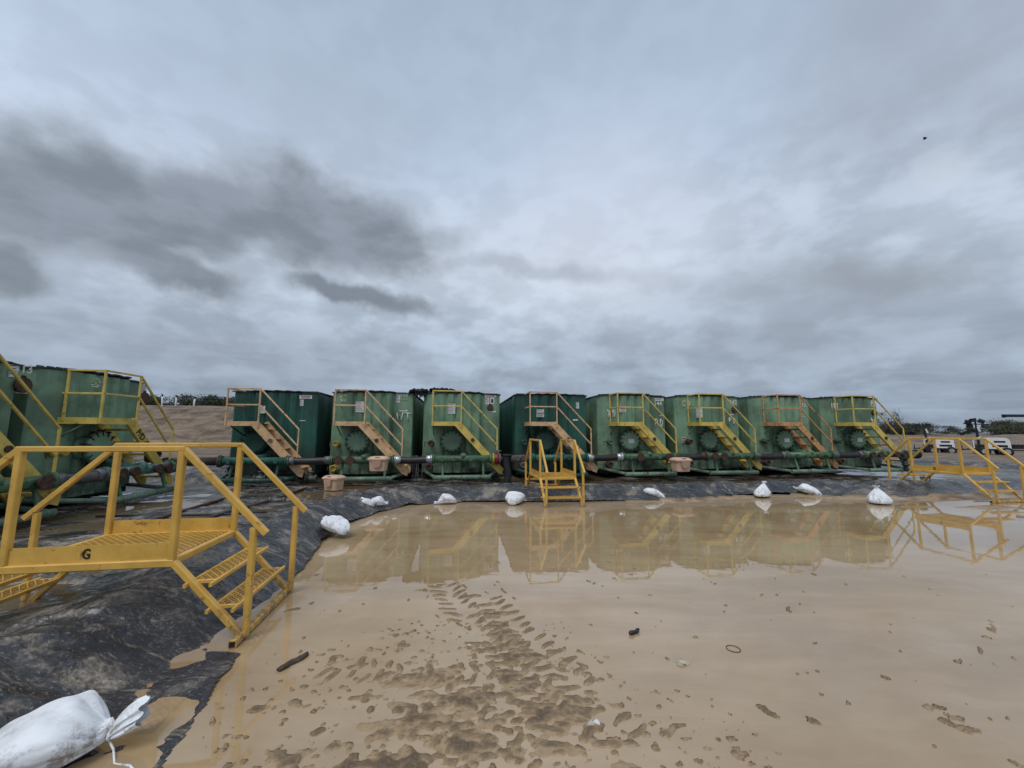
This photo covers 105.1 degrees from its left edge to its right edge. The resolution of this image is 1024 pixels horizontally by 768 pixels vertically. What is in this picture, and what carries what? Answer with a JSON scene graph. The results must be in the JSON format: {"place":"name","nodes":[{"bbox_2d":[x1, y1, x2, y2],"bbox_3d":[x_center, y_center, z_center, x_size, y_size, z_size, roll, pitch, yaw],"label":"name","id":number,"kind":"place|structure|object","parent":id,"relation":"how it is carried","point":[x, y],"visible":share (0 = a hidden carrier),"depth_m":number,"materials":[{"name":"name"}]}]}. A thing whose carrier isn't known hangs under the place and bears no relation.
{"place":"outdoors","nodes":[
{"label":"outdoors","id":0,"kind":"place"},
{"bbox_2d":[0,453,421,611],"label":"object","id":1,"kind":"structure","parent":0,"point":[94,523],"depth_m":6.84,"materials":[{"name":"black plastic"}]},
{"bbox_2d":[0,0,1023,432],"label":"sky","id":2,"kind":"structure","parent":0,"point":[667,198],"materials":[{"name":"grey"}]},
{"bbox_2d":[66,496,1023,767],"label":"muddy water","id":3,"kind":"structure","parent":0,"point":[552,556],"depth_m":3.06,"materials":[{"name":"brown liquid"}]},
{"bbox_2d":[0,690,153,767],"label":"sandbag","id":4,"kind":"object","parent":3,"relation":"on","point":[60,732],"visible":1,"depth_m":1.80,"materials":[{"name":"white fabric"}]},
{"bbox_2d":[276,651,308,671],"bbox_3d":[-1.455,1.850,2.608,0.052,0.054,0.209,-3,-8,29],"label":"stick","id":5,"kind":"object","parent":3,"relation":"on","point":[291,662],"visible":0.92,"depth_m":2.60,"materials":[{"name":"brown wood"}]},
{"bbox_2d":[434,493,456,503],"bbox_3d":[-1.412,2.428,8.314,0.482,0.208,0.270,0,-7,3],"label":"sandbag","id":6,"kind":"object","parent":3,"relation":"on","point":[444,498],"visible":1,"depth_m":8.23,"materials":[{"name":"white fabric"}]},
{"bbox_2d":[629,628,639,634],"bbox_3d":[0.938,1.902,3.010,0.110,0.033,0.037,5,-8,-35],"label":"pipe piece","id":7,"kind":"object","parent":3,"relation":"on","point":[635,631],"visible":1,"depth_m":3.00,"materials":[{"name":"black rubber"}]},
{"bbox_2d":[132,405,1023,767],"bbox_3d":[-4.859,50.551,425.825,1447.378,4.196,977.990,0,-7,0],"label":"ground","id":8,"kind":"structure","parent":0,"point":[472,745],"depth_m":2.28,"materials":[{"name":"brown soil"}]},
{"bbox_2d":[140,393,196,405],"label":"shrub","id":9,"kind":"object","parent":8,"relation":"on","point":[153,402],"visible":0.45,"depth_m":44.74,"materials":[{"name":"green plant"}]},
{"bbox_2d":[177,400,225,405],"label":"shrub","id":10,"kind":"object","parent":8,"relation":"on","point":[195,402],"visible":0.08,"depth_m":45.81,"materials":[{"name":"green plant"}]},
{"bbox_2d":[183,394,234,405],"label":"shrub","id":11,"kind":"object","parent":8,"relation":"on","point":[214,400],"visible":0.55,"depth_m":43.70,"materials":[{"name":"green plant"}]},
{"bbox_2d":[0,456,1023,767],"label":"plastic liner","id":12,"kind":"object","parent":8,"relation":"on","point":[116,640],"visible":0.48,"depth_m":3.48,"materials":[{"name":"black plastic"}]},
{"bbox_2d":[0,354,61,526],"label":"storage tank","id":13,"kind":"object","parent":12,"relation":"on","point":[38,484],"visible":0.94,"depth_m":6.24,"materials":[{"name":"green metal"}]},
{"bbox_2d":[0,365,176,511],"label":"storage tank","id":14,"kind":"object","parent":12,"relation":"on","point":[90,407],"visible":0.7,"depth_m":7.50,"materials":[{"name":"green metal"}]},
{"bbox_2d":[53,467,110,488],"bbox_3d":[-7.473,1.608,6.760,0.265,0.265,0.928,1,-7,-6],"label":"hose","id":15,"kind":"object","parent":14,"relation":"attached to","point":[101,474],"visible":0.71,"depth_m":6.91,"materials":[{"name":"black rubber"}]},
{"bbox_2d":[144,452,161,462],"bbox_3d":[-8.299,1.634,9.037,0.395,0.326,0.326,-42,-6,21],"label":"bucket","id":16,"kind":"object","parent":14,"relation":"on","point":[146,459],"visible":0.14,"depth_m":9.02,"materials":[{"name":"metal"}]},
{"bbox_2d":[161,455,221,472],"bbox_3d":[-7.988,1.921,9.437,1.277,0.318,1.479,2,-7,-17],"label":"rusty pipe","id":17,"kind":"object","parent":14,"relation":"attached to","point":[209,461],"visible":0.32,"depth_m":10.01,"materials":[{"name":"metal"}]},
{"bbox_2d":[0,443,307,648],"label":"footbridge","id":18,"kind":"object","parent":12,"relation":"on","point":[131,544],"visible":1,"depth_m":2.96,"materials":[{"name":"yellow paint"}]},
{"bbox_2d":[95,511,266,516],"bbox_3d":[-5.658,2.240,6.722,2.643,0.031,0.127,1,-7,-9],"label":"loose pipe","id":19,"kind":"object","parent":12,"relation":"on","point":[181,514],"visible":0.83,"depth_m":6.70,"materials":[{"name":"black rubber"}]},
{"bbox_2d":[149,497,225,519],"bbox_3d":[-5.880,2.284,7.178,0.074,0.054,2.568,1,-7,-9],"label":"loose pipe","id":20,"kind":"object","parent":12,"relation":"on","point":[189,508],"visible":0.54,"depth_m":7.26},
{"bbox_2d":[175,471,317,481],"bbox_3d":[-8.194,2.645,11.479,5.635,0.305,0.760,-2,-7,16],"label":"loose pipe","id":21,"kind":"object","parent":12,"relation":"on","point":[310,477],"visible":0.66,"depth_m":10.88,"materials":[{"name":"grey metal"}]},
{"bbox_2d":[204,487,307,517],"bbox_3d":[-4.872,2.349,7.898,0.423,0.180,3.876,1,-7,-2],"label":"loose pipe","id":22,"kind":"object","parent":12,"relation":"on","point":[278,498],"visible":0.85,"depth_m":8.01,"materials":[{"name":"grey metal"}]},
{"bbox_2d":[218,387,332,483],"bbox_3d":[-7.528,2.010,15.950,2.403,2.596,11.753,1,-7,-8],"label":"storage tank","id":23,"kind":"object","parent":12,"relation":"on","point":[272,430],"visible":0.77,"depth_m":11.38,"materials":[{"name":"green metal"}]},
{"bbox_2d":[322,475,345,490],"bbox_3d":[-4.386,2.425,9.622,0.488,0.359,0.416,-2,-7,22],"label":"plastic tub","id":24,"kind":"object","parent":12,"relation":"on","point":[333,482],"visible":1,"depth_m":9.49,"materials":[{"name":"beige plastic"}]},
{"bbox_2d":[320,515,349,534],"bbox_3d":[-2.634,2.054,5.766,0.592,0.231,0.349,-6,-9,42],"label":"sandbag","id":25,"kind":"object","parent":12,"relation":"on","point":[337,524],"visible":1,"depth_m":5.63,"materials":[{"name":"white fabric"}]},
{"bbox_2d":[361,497,373,505],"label":"sandbag","id":26,"kind":"object","parent":12,"relation":"on","point":[367,501],"visible":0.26,"depth_m":7.43,"materials":[{"name":"white fabric"}]},
{"bbox_2d":[327,389,423,481],"bbox_3d":[-4.813,2.036,16.316,2.403,2.622,11.756,1,-7,-8],"label":"storage tank","id":27,"kind":"object","parent":12,"relation":"on","point":[366,424],"visible":0.94,"depth_m":11.51,"materials":[{"name":"green metal"}]},
{"bbox_2d":[286,455,330,465],"bbox_3d":[-5.391,2.042,10.462,1.111,0.281,0.265,1,-7,-8],"label":"hose","id":28,"kind":"object","parent":27,"relation":"attached to","point":[290,460],"visible":0.89,"depth_m":10.38,"materials":[{"name":"black rubber"}]},
{"bbox_2d":[367,456,389,470],"bbox_3d":[-3.341,1.993,9.812,0.493,0.363,0.420,1,-7,-4],"label":"plastic tub","id":29,"kind":"object","parent":12,"relation":"on","point":[378,463],"visible":1,"depth_m":9.67,"materials":[{"name":"beige plastic"}]},
{"bbox_2d":[372,496,388,505],"bbox_3d":[-2.616,2.290,7.654,0.388,0.206,0.311,1,-7,-10],"label":"sandbag","id":30,"kind":"object","parent":12,"relation":"on","point":[378,501],"visible":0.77,"depth_m":7.56,"materials":[{"name":"white fabric"}]},
{"bbox_2d":[412,455,422,481],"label":"spilling water","id":31,"kind":"structure","parent":12,"relation":"on","point":[416,477],"depth_m":11.26,"materials":[{"name":"clear liquid"}]},
{"bbox_2d":[422,390,502,479],"bbox_3d":[-2.177,2.088,16.672,2.403,2.595,11.753,1,-7,-8],"label":"storage tank","id":32,"kind":"object","parent":12,"relation":"on","point":[460,434],"visible":0.98,"depth_m":11.81,"materials":[{"name":"green metal"}]},
{"bbox_2d":[394,454,431,464],"bbox_3d":[-2.715,2.081,10.823,1.032,0.281,0.265,1,-7,-8],"label":"hose","id":33,"kind":"object","parent":32,"relation":"attached to","point":[412,460],"visible":0.96,"depth_m":10.74,"materials":[{"name":"black rubber"}]},
{"bbox_2d":[409,388,429,398],"bbox_3d":[-2.870,0.323,12.285,0.630,0.354,0.753,1,-7,-8],"label":"rubber mat","id":34,"kind":"object","parent":32,"relation":"on","point":[421,392],"visible":0.86,"depth_m":11.94,"materials":[{"name":"black rubber"}]},
{"bbox_2d":[429,387,453,391],"bbox_3d":[-2.156,0.195,12.303,0.825,0.131,0.700,1,-7,-8],"label":"rubber mat","id":35,"kind":"object","parent":32,"relation":"on","point":[431,389],"visible":0.47,"depth_m":11.97,"materials":[{"name":"black rubber"}]},
{"bbox_2d":[492,450,500,463],"bbox_3d":[-0.437,2.082,11.134,0.266,0.384,0.309,1,-7,-8],"label":"valve assembly","id":36,"kind":"object","parent":32,"relation":"attached to","point":[496,457],"visible":0.94,"depth_m":11.01,"materials":[{"name":"red metal"}]},
{"bbox_2d":[502,454,511,482],"bbox_3d":[-0.145,2.410,11.095,0.300,0.850,0.300,0,-7,0],"label":"upright hose","id":37,"kind":"object","parent":12,"relation":"on","point":[507,469],"visible":0.95,"depth_m":11.02,"materials":[{"name":"black rubber"}]},
{"bbox_2d":[505,491,524,504],"bbox_3d":[0.079,2.413,8.355,0.372,0.259,0.488,-7,-10,46],"label":"sandbag","id":38,"kind":"object","parent":12,"relation":"on","point":[513,497],"visible":1,"depth_m":8.21,"materials":[{"name":"white fabric"}]},
{"bbox_2d":[499,391,597,477],"bbox_3d":[0.617,2.130,17.049,2.403,2.596,11.753,1,-7,-8],"label":"storage tank","id":39,"kind":"object","parent":12,"relation":"on","point":[549,420],"visible":0.89,"depth_m":12.46,"materials":[{"name":"green metal"}]},
{"bbox_2d":[501,454,531,461],"bbox_3d":[0.113,2.121,11.186,0.913,0.216,0.236,1,-7,-8],"label":"hose","id":40,"kind":"object","parent":39,"relation":"attached to","point":[517,458],"visible":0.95,"depth_m":11.12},
{"bbox_2d":[524,439,585,507],"bbox_3d":[0.907,1.989,9.076,0.997,1.414,2.343,1,-7,-9],"label":"footbridge","id":41,"kind":"object","parent":12,"relation":"on","point":[562,474],"visible":0.94,"depth_m":8.55,"materials":[{"name":"yellow paint"}]},
{"bbox_2d":[586,392,676,475],"bbox_3d":[3.303,2.140,17.413,2.403,2.652,11.756,1,-7,-8],"label":"storage tank","id":42,"kind":"object","parent":12,"relation":"on","point":[630,426],"visible":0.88,"depth_m":12.54,"materials":[{"name":"green metal"}]},
{"bbox_2d":[588,452,623,461],"bbox_3d":[2.740,2.161,11.559,1.082,0.281,0.265,1,-7,-8],"label":"hose","id":43,"kind":"object","parent":42,"relation":"attached to","point":[614,457],"visible":0.91,"depth_m":11.49,"materials":[{"name":"rubber"}]},
{"bbox_2d":[669,457,691,471],"bbox_3d":[4.808,2.289,11.139,0.530,0.390,0.452,2,-7,-12],"label":"plastic tub","id":44,"kind":"object","parent":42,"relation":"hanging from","point":[680,464],"visible":1,"depth_m":11.00,"materials":[{"name":"beige plastic"}]},
{"bbox_2d":[674,452,707,459],"bbox_3d":[5.410,2.200,11.919,1.052,0.281,0.265,1,-7,-8],"label":"hose","id":45,"kind":"object","parent":42,"relation":"attached to","point":[702,456],"visible":0.72,"depth_m":11.86,"materials":[{"name":"black rubber"}]},
{"bbox_2d":[632,487,664,497],"bbox_3d":[3.199,2.534,9.166,0.714,0.275,0.347,-2,-7,20],"label":"sandbag","id":46,"kind":"object","parent":12,"relation":"on","point":[653,491],"visible":0.56,"depth_m":9.00,"materials":[{"name":"white fabric"}]},
{"bbox_2d":[664,393,761,474],"bbox_3d":[5.959,2.207,17.768,2.403,2.596,11.756,1,-7,-8],"label":"storage tank","id":47,"kind":"object","parent":12,"relation":"on","point":[706,422],"visible":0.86,"depth_m":12.89,"materials":[{"name":"green metal"}]},
{"bbox_2d":[737,394,838,472],"bbox_3d":[8.674,2.214,18.140,2.403,2.662,11.753,1,-7,-8],"label":"storage tank","id":48,"kind":"object","parent":12,"relation":"on","point":[779,422],"visible":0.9,"depth_m":13.24,"materials":[{"name":"green metal"}]},
{"bbox_2d":[754,451,788,459],"bbox_3d":[8.096,2.240,12.282,1.111,0.281,0.265,1,-7,-8],"label":"hose","id":49,"kind":"object","parent":48,"relation":"attached to","point":[779,455],"visible":0.89,"depth_m":12.21,"materials":[{"name":"black rubber"}]},
{"bbox_2d":[792,483,821,494],"bbox_3d":[7.311,2.615,9.689,0.595,0.298,0.373,-22,-23,72],"label":"sandbag","id":50,"kind":"object","parent":12,"relation":"on","point":[805,488],"visible":0.93,"depth_m":9.57,"materials":[{"name":"white fabric"}]},
{"bbox_2d":[808,395,910,471],"bbox_3d":[11.419,2.287,18.505,2.403,2.597,11.756,1,-7,-8],"label":"storage tank","id":51,"kind":"object","parent":12,"relation":"on","point":[851,421],"visible":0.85,"depth_m":13.62,"materials":[{"name":"green metal"}]},
{"bbox_2d":[834,450,866,458],"bbox_3d":[10.826,2.280,12.650,1.141,0.281,0.265,1,-7,-8],"label":"pipe","id":52,"kind":"object","parent":51,"relation":"attached to","point":[862,454],"visible":0.89,"depth_m":12.59,"materials":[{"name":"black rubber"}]},
{"bbox_2d":[901,450,921,472],"bbox_3d":[13.035,2.526,12.816,0.973,0.745,0.371,4,-8,-28],"label":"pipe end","id":53,"kind":"object","parent":51,"relation":"attached to","point":[905,464],"visible":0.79,"depth_m":12.62,"materials":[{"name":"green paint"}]},
{"bbox_2d":[866,484,892,503],"bbox_3d":[8.006,2.398,8.553,0.431,0.380,0.530,-5,-9,39],"label":"sandbag","id":54,"kind":"object","parent":12,"relation":"on","point":[876,495],"visible":1,"depth_m":8.44,"materials":[{"name":"white fabric"}]},
{"bbox_2d":[883,437,1023,502],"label":"footbridge","id":55,"kind":"object","parent":12,"relation":"on","point":[963,470],"visible":0.92,"depth_m":9.40,"materials":[{"name":"yellow paint"}]},
{"bbox_2d":[586,719,596,724],"bbox_3d":[0.419,1.805,2.079,0.063,0.039,0.055,0,-7,0],"label":"stone","id":56,"kind":"object","parent":8,"relation":"on","point":[590,722],"visible":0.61,"depth_m":2.07,"materials":[{"name":"beige stone"}]},
{"bbox_2d":[676,658,689,666],"bbox_3d":[1.144,1.870,2.624,0.098,0.050,0.078,0,-7,0],"label":"stone","id":57,"kind":"object","parent":8,"relation":"on","point":[680,662],"visible":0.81,"depth_m":2.61,"materials":[{"name":"beige stone"}]},
{"bbox_2d":[753,481,771,496],"bbox_3d":[5.950,2.488,9.333,0.455,0.350,0.356,7,-10,-44],"label":"sandbag","id":58,"kind":"object","parent":8,"relation":"on","point":[762,490],"visible":1,"depth_m":9.23,"materials":[{"name":"white fabric"}]},
{"bbox_2d":[877,409,901,434],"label":"bare tree","id":59,"kind":"object","parent":8,"relation":"on","point":[889,430],"visible":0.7,"depth_m":59.68,"materials":[{"name":"brown plant"}]},
{"bbox_2d":[885,415,917,434],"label":"bare tree","id":60,"kind":"object","parent":8,"relation":"on","point":[904,427],"visible":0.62,"depth_m":61.42,"materials":[{"name":"brown plant"}]},
{"bbox_2d":[878,422,928,434],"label":"shrub","id":61,"kind":"object","parent":8,"relation":"on","point":[903,425],"visible":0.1,"depth_m":66.47,"materials":[{"name":"green plant"}]},
{"bbox_2d":[885,429,923,434],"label":"shrub","id":62,"kind":"object","parent":8,"relation":"on","point":[909,432],"visible":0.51,"depth_m":64.01,"materials":[{"name":"green plant"}]},
{"bbox_2d":[916,422,943,433],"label":"shrub","id":63,"kind":"object","parent":8,"relation":"on","point":[930,429],"visible":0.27,"depth_m":68.04,"materials":[{"name":"green plant"}]},
{"bbox_2d":[913,423,957,452],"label":"light tower","id":64,"kind":"structure","parent":8,"relation":"on","point":[947,446],"depth_m":27.17,"materials":[{"name":"white metal"}]},
{"bbox_2d":[932,425,986,434],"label":"shrub","id":65,"kind":"object","parent":8,"relation":"on","point":[965,431],"visible":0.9,"depth_m":65.47,"materials":[{"name":"green plant"}]},
{"bbox_2d":[961,418,1023,454],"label":"light tower","id":66,"kind":"structure","parent":8,"relation":"on","point":[1004,444],"depth_m":25.54,"materials":[{"name":"white metal"}]},
{"bbox_2d":[981,424,1023,433],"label":"shrub","id":67,"kind":"object","parent":8,"relation":"on","point":[1012,427],"visible":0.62,"depth_m":60.88,"materials":[{"name":"green plant"}]},
{"bbox_2d":[983,428,1023,434],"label":"shrub","id":68,"kind":"object","parent":8,"relation":"on","point":[996,431],"visible":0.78,"depth_m":60.88,"materials":[{"name":"green plant"}]},
{"bbox_2d":[984,418,1023,433],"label":"shrub","id":69,"kind":"object","parent":8,"relation":"on","point":[996,423],"visible":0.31,"depth_m":68.12,"materials":[{"name":"green plant"}]},
{"bbox_2d":[989,422,1023,433],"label":"shrub","id":70,"kind":"object","parent":8,"relation":"on","point":[1009,425],"visible":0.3,"depth_m":64.57,"materials":[{"name":"green plant"}]},
{"bbox_2d":[1001,414,1023,417],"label":"boom","id":71,"kind":"object","parent":8,"relation":"on","point":[1011,415],"visible":1,"depth_m":18.91,"materials":[{"name":"grey paint"}]},
{"bbox_2d":[1011,445,1023,448],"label":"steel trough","id":72,"kind":"object","parent":8,"relation":"on","point":[1017,446],"visible":0.44,"depth_m":34.58,"materials":[{"name":"grey paint"}]},
{"bbox_2d":[388,462,970,487],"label":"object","id":73,"kind":"structure","parent":0,"point":[594,478],"depth_m":12.68,"materials":[{"name":"black plastic"}]}
]}

